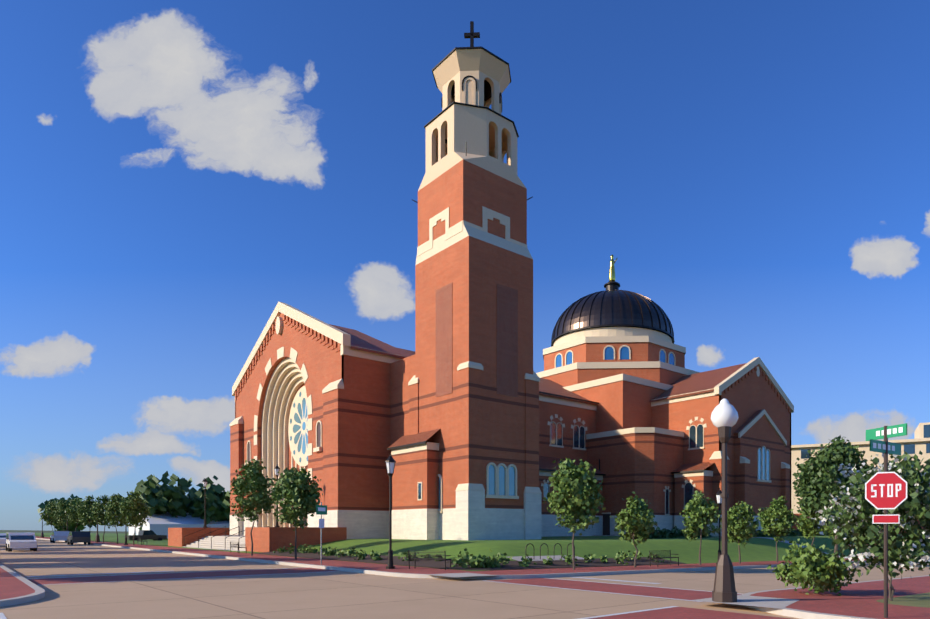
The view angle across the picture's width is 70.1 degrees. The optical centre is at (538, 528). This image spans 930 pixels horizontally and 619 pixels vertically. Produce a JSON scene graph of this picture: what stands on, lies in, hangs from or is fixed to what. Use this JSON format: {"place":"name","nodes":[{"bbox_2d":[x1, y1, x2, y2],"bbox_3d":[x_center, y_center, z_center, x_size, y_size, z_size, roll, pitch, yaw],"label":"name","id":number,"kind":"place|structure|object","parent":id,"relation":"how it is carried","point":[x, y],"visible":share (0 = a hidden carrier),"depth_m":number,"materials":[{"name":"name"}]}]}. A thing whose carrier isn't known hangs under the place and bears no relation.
{"place":"outdoors","nodes":[
{"label":"outdoors","id":0,"kind":"place"},
{"bbox_2d":[0,567,34,599],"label":"sidewalk","id":1,"kind":"structure","parent":0,"point":[11,586],"depth_m":19.98,"materials":[{"name":"red brick"}]},
{"bbox_2d":[0,530,128,533],"bbox_3d":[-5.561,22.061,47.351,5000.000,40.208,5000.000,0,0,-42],"label":"grass field","id":2,"kind":"structure","parent":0,"point":[40,531],"depth_m":680.39,"materials":[{"name":"green plant"}]},
{"bbox_2d":[37,494,128,531],"bbox_3d":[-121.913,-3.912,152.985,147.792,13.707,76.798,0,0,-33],"label":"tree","id":3,"kind":"object","parent":2,"relation":"on","point":[72,528],"visible":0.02,"depth_m":176.85,"materials":[{"name":"green plant"}]},
{"bbox_2d":[127,530,166,540],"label":"car","id":4,"kind":"object","parent":2,"relation":"on","point":[146,534],"visible":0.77,"depth_m":106.86,"materials":[{"name":"black metal"}]},
{"bbox_2d":[118,471,229,529],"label":"trees","id":5,"kind":"object","parent":2,"relation":"on","point":[163,498],"visible":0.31,"depth_m":125.86,"materials":[{"name":"green plant"}]},
{"bbox_2d":[129,511,229,537],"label":"event tent","id":6,"kind":"object","parent":2,"relation":"on","point":[158,524],"visible":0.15,"depth_m":123.35,"materials":[{"name":"white fabric"}]},
{"bbox_2d":[35,534,167,544],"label":"lawn","id":7,"kind":"structure","parent":0,"point":[112,538],"depth_m":108.95,"materials":[{"name":"green plant"}]},
{"bbox_2d":[203,479,207,527],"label":"plaza lamp","id":8,"kind":"object","parent":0,"point":[205,481],"depth_m":68.15,"materials":[{"name":"metal"}]},
{"bbox_2d":[274,465,279,526],"bbox_3d":[-21.335,-2.688,53.554,0.462,5.150,0.462,0,0,-20],"label":"plaza lamp","id":9,"kind":"object","parent":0,"point":[277,468],"depth_m":53.45,"materials":[{"name":"metal"}]},
{"bbox_2d":[0,532,845,570],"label":"sidewalk","id":10,"kind":"structure","parent":0,"point":[219,550],"depth_m":64.08,"materials":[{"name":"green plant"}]},
{"bbox_2d":[35,538,870,578],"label":"church kerb","id":11,"kind":"structure","parent":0,"point":[413,575],"depth_m":30.32,"materials":[{"name":"concrete"}]},
{"bbox_2d":[35,536,873,574],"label":"brick sidewalk","id":12,"kind":"structure","parent":0,"point":[380,567],"depth_m":33.78,"materials":[{"name":"red brick"}]},
{"bbox_2d":[41,514,43,537],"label":"street lamp","id":13,"kind":"object","parent":12,"relation":"on","point":[42,534],"depth_m":133.56,"materials":[{"name":"black metal"}]},
{"bbox_2d":[40,501,59,530],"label":"street tree","id":14,"kind":"object","parent":12,"relation":"on","point":[46,513],"visible":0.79,"depth_m":122.85,"materials":[{"name":"green plant"}]},
{"bbox_2d":[52,498,72,530],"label":"street tree","id":15,"kind":"object","parent":12,"relation":"on","point":[60,510],"visible":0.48,"depth_m":110.98,"materials":[{"name":"green plant"}]},
{"bbox_2d":[63,496,84,531],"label":"street tree","id":16,"kind":"object","parent":12,"relation":"on","point":[71,510],"visible":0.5,"depth_m":100.72,"materials":[{"name":"green plant"}]},
{"bbox_2d":[75,495,98,526],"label":"street tree","id":17,"kind":"object","parent":12,"relation":"on","point":[83,511],"visible":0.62,"depth_m":91.73,"materials":[{"name":"green plant"}]},
{"bbox_2d":[95,513,99,541],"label":"street lamp","id":18,"kind":"object","parent":12,"relation":"on","point":[97,538],"depth_m":86.12,"materials":[{"name":"black metal"}]},
{"bbox_2d":[89,495,112,542],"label":"street tree","id":19,"kind":"object","parent":12,"relation":"on","point":[96,508],"visible":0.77,"depth_m":83.69,"materials":[{"name":"green plant"}]},
{"bbox_2d":[103,493,127,543],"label":"street tree","id":20,"kind":"object","parent":12,"relation":"on","point":[112,505],"visible":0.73,"depth_m":76.92,"materials":[{"name":"green plant"}]},
{"bbox_2d":[124,517,127,544],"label":"street lamp","id":21,"kind":"object","parent":12,"relation":"on","point":[125,534],"depth_m":72.88,"materials":[{"name":"metal"}]},
{"bbox_2d":[117,491,151,544],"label":"street tree","id":22,"kind":"object","parent":12,"relation":"on","point":[132,504],"visible":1,"depth_m":70.50,"materials":[{"name":"green plant"}]},
{"bbox_2d":[230,542,246,552],"bbox_3d":[-22.354,1.387,48.844,0.604,0.853,1.848,0,0,-42],"label":"bench","id":23,"kind":"object","parent":12,"relation":"on","point":[233,545],"visible":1,"depth_m":48.45,"materials":[{"name":"metal"}]},
{"bbox_2d":[228,458,275,555],"bbox_3d":[-19.261,-1.430,43.971,2.975,6.557,3.099,0,0,10],"label":"street tree","id":24,"kind":"object","parent":12,"relation":"on","point":[259,499],"visible":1,"depth_m":43.46,"materials":[{"name":"green plant"}]},
{"bbox_2d":[168,526,346,551],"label":"entrance steps","id":25,"kind":"structure","parent":12,"relation":"on","point":[268,539],"depth_m":52.07,"materials":[{"name":"brick"}]},
{"bbox_2d":[269,467,322,558],"bbox_3d":[-14.148,-0.912,38.327,2.956,5.523,3.008,0,0,-42],"label":"street tree","id":26,"kind":"object","parent":12,"relation":"on","point":[295,490],"visible":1,"depth_m":37.95,"materials":[{"name":"green plant"}]},
{"bbox_2d":[316,502,326,564],"bbox_3d":[-10.790,0.237,32.588,0.074,3.100,0.600,0,0,42],"label":"street sign","id":27,"kind":"object","parent":12,"relation":"on","point":[321,509],"visible":1,"depth_m":32.57,"materials":[{"name":"metal"}]},
{"bbox_2d":[385,453,395,568],"bbox_3d":[-6.632,-0.787,29.350,0.462,5.150,0.462,0,0,-20],"label":"tower lamp","id":28,"kind":"object","parent":12,"relation":"on","point":[390,461],"visible":0.98,"depth_m":29.30,"materials":[{"name":"metal"}]},
{"bbox_2d":[408,550,450,569],"bbox_3d":[-4.870,1.384,29.316,1.849,0.853,0.604,0,0,19],"label":"bench","id":29,"kind":"object","parent":12,"relation":"on","point":[415,559],"visible":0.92,"depth_m":29.12,"materials":[{"name":"metal"}]},
{"bbox_2d":[427,573,492,576],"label":"curb ramp","id":30,"kind":"structure","parent":12,"relation":"on","point":[459,574],"depth_m":25.60,"materials":[{"name":"concrete"}]},
{"bbox_2d":[542,457,605,569],"bbox_3d":[1.639,-0.691,30.524,2.977,5.284,2.745,0,0,-19],"label":"street tree","id":31,"kind":"object","parent":12,"relation":"on","point":[575,502],"visible":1,"depth_m":30.05,"materials":[{"name":"green plant"}]},
{"bbox_2d":[609,492,659,566],"bbox_3d":[4.914,0.066,33.425,2.052,3.920,2.494,0,0,-42],"label":"street tree","id":32,"kind":"object","parent":12,"relation":"on","point":[638,522],"visible":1,"depth_m":33.17,"materials":[{"name":"green plant"}]},
{"bbox_2d":[649,550,678,566],"bbox_3d":[6.733,1.586,35.312,1.848,0.853,0.604,0,0,-42],"label":"street bench","id":33,"kind":"object","parent":12,"relation":"on","point":[663,556],"depth_m":35.46,"materials":[{"name":"metal"}]},
{"bbox_2d":[680,491,721,564],"bbox_3d":[9.198,-0.042,37.369,2.290,4.317,2.625,0,0,5],"label":"street tree","id":34,"kind":"object","parent":12,"relation":"on","point":[701,512],"visible":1,"depth_m":37.10,"materials":[{"name":"green plant"}]},
{"bbox_2d":[715,488,721,563],"bbox_3d":[10.495,-0.139,38.161,0.462,4.450,0.462,0,0,25],"label":"lamp post","id":35,"kind":"object","parent":12,"relation":"on","point":[718,498],"visible":0.58,"depth_m":38.11,"materials":[{"name":"metal"}]},
{"bbox_2d":[720,501,760,563],"bbox_3d":[12.282,0.239,40.243,2.422,3.880,2.298,0,0,25],"label":"street tree","id":36,"kind":"object","parent":12,"relation":"on","point":[734,528],"visible":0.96,"depth_m":39.82,"materials":[{"name":"green plant"}]},
{"bbox_2d":[757,496,798,561],"bbox_3d":[15.716,0.007,43.261,2.526,4.506,2.620,0,0,13],"label":"street tree","id":37,"kind":"object","parent":12,"relation":"on","point":[778,510],"visible":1,"depth_m":42.91,"materials":[{"name":"green plant"}]},
{"bbox_2d":[795,507,829,545],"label":"street tree","id":38,"kind":"object","parent":12,"relation":"on","point":[812,527],"visible":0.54,"depth_m":46.43,"materials":[{"name":"green plant"}]},
{"bbox_2d":[824,525,856,554],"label":"street tree","id":39,"kind":"object","parent":12,"relation":"on","point":[832,533],"visible":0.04,"depth_m":50.14,"materials":[{"name":"green plant"}]},
{"bbox_2d":[791,422,929,533],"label":"building","id":40,"kind":"structure","parent":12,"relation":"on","point":[918,443],"depth_m":118.82,"materials":[{"name":"beige brick"}]},
{"bbox_2d":[0,539,929,618],"bbox_3d":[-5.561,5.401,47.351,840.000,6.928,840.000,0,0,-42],"label":"road","id":41,"kind":"structure","parent":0,"point":[335,595],"depth_m":19.96,"materials":[{"name":"beige concrete"}]},
{"bbox_2d":[0,533,5,543],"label":"white sedan car","id":42,"kind":"object","parent":41,"relation":"on","point":[2,538],"visible":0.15,"depth_m":69.10,"materials":[{"name":"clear metal"}]},
{"bbox_2d":[0,613,6,618],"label":"crosswalk lines","id":43,"kind":"object","parent":41,"relation":"on","point":[2,615],"visible":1,"depth_m":14.44,"materials":[{"name":"white paint"}]},
{"bbox_2d":[6,532,36,551],"bbox_3d":[-45.154,1.131,57.309,1.940,1.589,4.400,0,0,-42],"label":"white suv","id":44,"kind":"object","parent":41,"relation":"on","point":[22,540],"visible":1,"depth_m":56.22,"materials":[{"name":"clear metal"}]},
{"bbox_2d":[0,564,44,606],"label":"kerb","id":45,"kind":"structure","parent":41,"relation":"on","point":[39,593],"depth_m":17.94,"materials":[{"name":"concrete"}]},
{"bbox_2d":[50,531,69,542],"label":"parked car","id":46,"kind":"object","parent":41,"relation":"on","point":[59,536],"visible":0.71,"depth_m":90.89,"materials":[{"name":"grey metal"}]},
{"bbox_2d":[67,531,90,544],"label":"parked car","id":47,"kind":"object","parent":41,"relation":"on","point":[79,537],"visible":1,"depth_m":78.44,"materials":[{"name":"black metal"}]},
{"bbox_2d":[27,568,336,584],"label":"crosswalk","id":48,"kind":"structure","parent":41,"relation":"on","point":[74,580],"depth_m":26.59,"materials":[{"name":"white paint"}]},
{"bbox_2d":[35,567,332,584],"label":"crosswalk lines","id":49,"kind":"object","parent":48,"relation":"on","point":[175,578],"visible":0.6,"depth_m":27.10,"materials":[{"name":"white paint"}]},
{"bbox_2d":[26,571,661,583],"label":"stop bars","id":50,"kind":"object","parent":41,"relation":"on","point":[167,571],"visible":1,"depth_m":26.54,"materials":[{"name":"white paint"}]},
{"bbox_2d":[490,578,737,601],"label":"crosswalk lines","id":51,"kind":"object","parent":41,"relation":"on","point":[614,593],"visible":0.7,"depth_m":21.40,"materials":[{"name":"white paint"}]},
{"bbox_2d":[488,578,741,601],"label":"crosswalk","id":52,"kind":"structure","parent":41,"relation":"on","point":[665,593],"depth_m":21.52,"materials":[{"name":"red brick"}]},
{"bbox_2d":[578,606,678,618],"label":"crosswalk lines","id":53,"kind":"object","parent":41,"relation":"on","point":[627,612],"visible":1,"depth_m":15.13,"materials":[{"name":"white paint"}]},
{"bbox_2d":[589,607,790,618],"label":"crosswalk","id":54,"kind":"structure","parent":41,"relation":"on","point":[679,613],"depth_m":14.64,"materials":[{"name":"red brick"}]},
{"bbox_2d":[0,0,929,530],"label":"sky","id":55,"kind":"structure","parent":0,"point":[174,173],"materials":[{"name":"blue"}]},
{"bbox_2d":[230,313,791,539],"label":"church walls","id":56,"kind":"structure","parent":0,"point":[363,415],"depth_m":72.24,"materials":[{"name":"red brick"}]},
{"bbox_2d":[248,422,609,534],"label":"church doors","id":57,"kind":"structure","parent":56,"relation":"in","point":[606,524],"depth_m":69.55,"materials":[{"name":"brown wood"}]},
{"bbox_2d":[290,392,768,479],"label":"stained glass windows","id":58,"kind":"structure","parent":56,"relation":"in","point":[296,427],"depth_m":65.59,"materials":[{"name":"glass"}]},
{"bbox_2d":[329,324,761,473],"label":"church tile roofs","id":59,"kind":"structure","parent":56,"relation":"on","point":[701,381],"depth_m":74.80,"materials":[{"name":"brown tile"}]},
{"bbox_2d":[387,280,703,475],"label":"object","id":60,"kind":"object","parent":56,"relation":"attached to","point":[612,285],"visible":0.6,"depth_m":86.75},
{"bbox_2d":[556,346,673,367],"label":"arched windows","id":61,"kind":"structure","parent":56,"relation":"in","point":[609,352],"depth_m":87.02,"materials":[{"name":"blue glass"}]},
{"bbox_2d":[237,534,929,570],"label":"church lawn","id":62,"kind":"structure","parent":0,"point":[753,550],"depth_m":44.14,"materials":[{"name":"green plant"}]},
{"bbox_2d":[273,543,663,567],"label":"bed shrubs","id":63,"kind":"object","parent":62,"relation":"on","point":[483,561],"visible":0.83,"depth_m":34.44,"materials":[{"name":"green plant"}]},
{"bbox_2d":[256,550,685,569],"bbox_3d":[-6.035,1.815,43.353,15.680,0.464,26.680,0,0,-42],"label":"mulch bed","id":64,"kind":"object","parent":62,"relation":"on","point":[515,564],"visible":0.54,"depth_m":34.76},
{"bbox_2d":[508,555,583,560],"bbox_3d":[0.714,1.635,34.947,5.000,0.378,1.800,0,0,-42],"label":"concrete pad","id":65,"kind":"object","parent":64,"relation":"on","point":[537,558],"depth_m":34.97,"materials":[{"name":"concrete"}]},
{"bbox_2d":[525,543,574,558],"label":"bike racks","id":66,"kind":"object","parent":65,"relation":"on","point":[547,547],"visible":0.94,"depth_m":34.84,"materials":[{"name":"metal"}]},
{"bbox_2d":[408,21,541,539],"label":"bell tower","id":67,"kind":"structure","parent":62,"relation":"on","point":[472,248],"depth_m":49.53,"materials":[{"name":"red brick"}]},
{"bbox_2d":[436,283,517,396],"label":"recessed wall panels","id":68,"kind":"object","parent":67,"relation":"attached to","point":[507,341],"visible":0.96,"depth_m":49.55,"materials":[{"name":"red brick"}]},
{"bbox_2d":[230,302,793,526],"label":"stone trim","id":69,"kind":"structure","parent":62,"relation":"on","point":[288,378],"depth_m":69.63,"materials":[{"name":"beige stone"}]},
{"bbox_2d":[551,255,673,341],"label":"dome","id":70,"kind":"structure","parent":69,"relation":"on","point":[612,307],"depth_m":88.11,"materials":[{"name":"black metal"}]},
{"bbox_2d":[631,526,711,538],"bbox_3d":[11.881,0.457,58.743,12.006,1.443,2.257,0,0,-42],"label":"hedge","id":71,"kind":"object","parent":62,"relation":"on","point":[668,533],"visible":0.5,"depth_m":57.89,"materials":[{"name":"green plant"}]},
{"bbox_2d":[727,528,798,536],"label":"hedge","id":72,"kind":"object","parent":62,"relation":"on","point":[790,533],"visible":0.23,"depth_m":69.31,"materials":[{"name":"green plant"}]},
{"bbox_2d":[751,537,848,557],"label":"side door path","id":73,"kind":"structure","parent":62,"relation":"on","point":[786,542],"depth_m":58.10,"materials":[{"name":"concrete"}]},
{"bbox_2d":[792,529,827,535],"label":"hedge","id":74,"kind":"object","parent":62,"relation":"on","point":[798,532],"visible":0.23,"depth_m":77.50,"materials":[{"name":"green plant"}]},
{"bbox_2d":[792,435,879,557],"bbox_3d":[18.515,-1.767,40.798,5.492,8.070,5.625,0,0,-42],"label":"live oak","id":75,"kind":"object","parent":62,"relation":"on","point":[826,459],"visible":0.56,"depth_m":40.03,"materials":[{"name":"green plant"}]},
{"bbox_2d":[750,576,929,618],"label":"sidewalk","id":76,"kind":"structure","parent":0,"point":[858,599],"depth_m":17.13,"materials":[{"name":"red brick"}]},
{"bbox_2d":[694,595,798,608],"bbox_3d":[5.452,1.794,16.280,2.300,0.022,2.400,0,0,-42],"label":"ramp","id":77,"kind":"object","parent":76,"relation":"on","point":[769,602],"visible":0.75,"depth_m":16.12,"materials":[{"name":"concrete"}]},
{"bbox_2d":[711,398,738,602],"bbox_3d":[4.560,-0.703,16.145,0.670,4.980,0.653,0,0,-42],"label":"street lamp","id":78,"kind":"object","parent":77,"relation":"on","point":[724,416],"visible":0.98,"depth_m":16.01,"materials":[{"name":"black metal"}]},
{"bbox_2d":[767,538,860,595],"bbox_3d":[7.653,1.157,18.528,2.315,1.755,2.482,0,0,-42],"label":"bush","id":79,"kind":"object","parent":76,"relation":"on","point":[816,571],"visible":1,"depth_m":18.16,"materials":[{"name":"green plant"}]},
{"bbox_2d":[742,575,928,618],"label":"kerb","id":80,"kind":"structure","parent":76,"relation":"on","point":[796,613],"depth_m":14.37,"materials":[{"name":"concrete"}]},
{"bbox_2d":[865,423,906,617],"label":"stop sign post","id":81,"kind":"object","parent":76,"relation":"on","point":[885,490],"visible":1,"depth_m":13.16,"materials":[{"name":"red metal"}]},
{"bbox_2d":[877,592,929,607],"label":"verge","id":82,"kind":"structure","parent":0,"point":[919,600],"depth_m":16.85,"materials":[{"name":"green plant"}]},
{"bbox_2d":[799,451,929,600],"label":"crape myrtle","id":83,"kind":"object","parent":82,"relation":"on","point":[864,534],"visible":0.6,"depth_m":16.30,"materials":[{"name":"green plant"}]},
{"bbox_2d":[807,453,929,600],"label":"tree blossoms","id":84,"kind":"object","parent":83,"relation":"attached to","point":[869,554],"visible":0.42,"depth_m":16.65,"materials":[{"name":"white plant"}]}
]}

